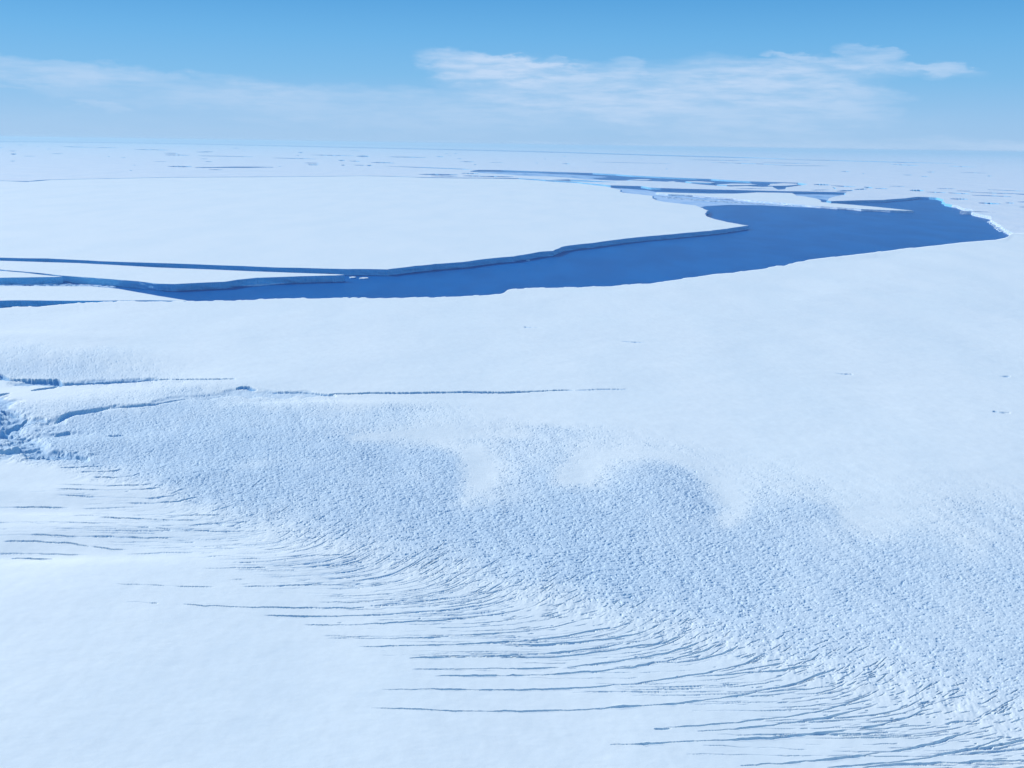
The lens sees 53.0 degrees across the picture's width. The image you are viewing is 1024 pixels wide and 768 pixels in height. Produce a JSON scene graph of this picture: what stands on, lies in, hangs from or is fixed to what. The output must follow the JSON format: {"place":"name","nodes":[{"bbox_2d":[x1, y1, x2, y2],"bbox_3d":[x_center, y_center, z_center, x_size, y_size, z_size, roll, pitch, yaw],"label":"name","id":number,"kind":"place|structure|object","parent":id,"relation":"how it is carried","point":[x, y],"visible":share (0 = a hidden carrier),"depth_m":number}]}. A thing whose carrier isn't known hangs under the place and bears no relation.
{"place":"outdoors","nodes":[
{"label":"outdoors","id":0,"kind":"place"},
{"bbox_2d":[0,141,1008,300],"bbox_3d":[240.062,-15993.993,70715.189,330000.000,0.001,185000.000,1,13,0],"label":"water","id":1,"kind":"structure","parent":0,"point":[772,236],"depth_m":4999.55},
{"bbox_2d":[0,271,62,283],"bbox_3d":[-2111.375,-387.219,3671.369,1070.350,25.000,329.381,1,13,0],"label":"ice floe","id":2,"kind":"object","parent":1,"relation":"on","point":[7,277],"visible":1,"depth_m":3590.24},
{"bbox_2d":[0,283,116,287],"bbox_3d":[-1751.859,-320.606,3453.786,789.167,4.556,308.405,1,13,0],"label":"brash ice","id":3,"kind":"structure","parent":1,"relation":"on","point":[95,285],"depth_m":3557.86},
{"bbox_2d":[0,286,185,307],"bbox_3d":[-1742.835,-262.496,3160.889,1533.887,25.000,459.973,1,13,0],"label":"ice floe","id":4,"kind":"object","parent":1,"relation":"on","point":[25,296],"visible":0.81,"depth_m":3170.10},
{"bbox_2d":[0,261,344,290],"bbox_3d":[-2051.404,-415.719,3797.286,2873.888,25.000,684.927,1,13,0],"label":"ice floe","id":5,"kind":"object","parent":1,"relation":"on","point":[165,279],"visible":0.94,"depth_m":3698.20},
{"bbox_2d":[244,283,283,285],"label":"brash ice","id":6,"kind":"structure","parent":1,"relation":"on","point":[262,284],"depth_m":3647.03},
{"bbox_2d":[0,176,748,275],"bbox_3d":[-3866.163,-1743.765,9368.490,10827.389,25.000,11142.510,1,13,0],"label":"ice plate","id":7,"kind":"object","parent":1,"relation":"on","point":[368,225],"visible":0.99,"depth_m":6273.09},
{"bbox_2d":[475,171,602,179],"bbox_3d":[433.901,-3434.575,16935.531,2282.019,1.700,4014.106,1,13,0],"label":"sea ice","id":8,"kind":"structure","parent":1,"relation":"on","point":[555,175],"depth_m":17312.33},
{"bbox_2d":[627,179,651,180],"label":"ice floe","id":9,"kind":"object","parent":1,"relation":"on","point":[640,180],"visible":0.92,"depth_m":15040.99},
{"bbox_2d":[685,181,714,183],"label":"ice floe","id":10,"kind":"object","parent":1,"relation":"on","point":[699,182],"visible":0.98,"depth_m":14443.63},
{"bbox_2d":[614,188,813,207],"bbox_3d":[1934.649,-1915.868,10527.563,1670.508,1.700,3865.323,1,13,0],"label":"sea ice","id":11,"kind":"structure","parent":1,"relation":"on","point":[669,200],"depth_m":9755.12},
{"bbox_2d":[654,195,805,206],"bbox_3d":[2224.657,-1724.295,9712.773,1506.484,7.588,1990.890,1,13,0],"label":"brash ice","id":12,"kind":"structure","parent":1,"relation":"on","point":[718,201],"depth_m":9666.55},
{"bbox_2d":[717,184,757,185],"bbox_3d":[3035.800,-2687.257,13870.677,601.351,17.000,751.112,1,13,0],"label":"ice floe","id":13,"kind":"object","parent":1,"relation":"on","point":[737,184],"visible":0.94,"depth_m":13746.86},
{"bbox_2d":[768,183,797,186],"bbox_3d":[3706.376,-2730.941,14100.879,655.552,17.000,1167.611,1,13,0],"label":"ice floe","id":14,"kind":"object","parent":1,"relation":"on","point":[782,185],"visible":0.98,"depth_m":13946.25},
{"bbox_2d":[656,192,913,212],"bbox_3d":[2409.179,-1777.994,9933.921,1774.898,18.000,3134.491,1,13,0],"label":"ice floe","id":15,"kind":"object","parent":1,"relation":"on","point":[780,198],"visible":1,"depth_m":9857.40},
{"bbox_2d":[795,194,839,199],"bbox_3d":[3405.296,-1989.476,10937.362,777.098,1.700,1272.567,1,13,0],"label":"sea ice","id":16,"kind":"structure","parent":1,"relation":"on","point":[822,196],"depth_m":11188.68},
{"bbox_2d":[987,221,1007,233],"bbox_3d":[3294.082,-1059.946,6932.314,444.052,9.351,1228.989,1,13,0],"label":"brash ice","id":17,"kind":"structure","parent":1,"relation":"on","point":[997,228],"depth_m":6848.33},
{"bbox_2d":[0,233,1023,767],"bbox_3d":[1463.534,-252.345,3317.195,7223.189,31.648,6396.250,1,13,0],"label":"terrain","id":18,"kind":"structure","parent":0,"point":[770,517],"depth_m":1322.13},
{"bbox_2d":[0,140,1023,234],"bbox_3d":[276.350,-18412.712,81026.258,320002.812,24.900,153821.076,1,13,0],"label":"terrain","id":19,"kind":"structure","parent":0,"point":[990,187],"depth_m":22043.57},
{"bbox_2d":[0,0,1023,154],"label":"sky","id":20,"kind":"structure","parent":0,"point":[854,76]}
]}

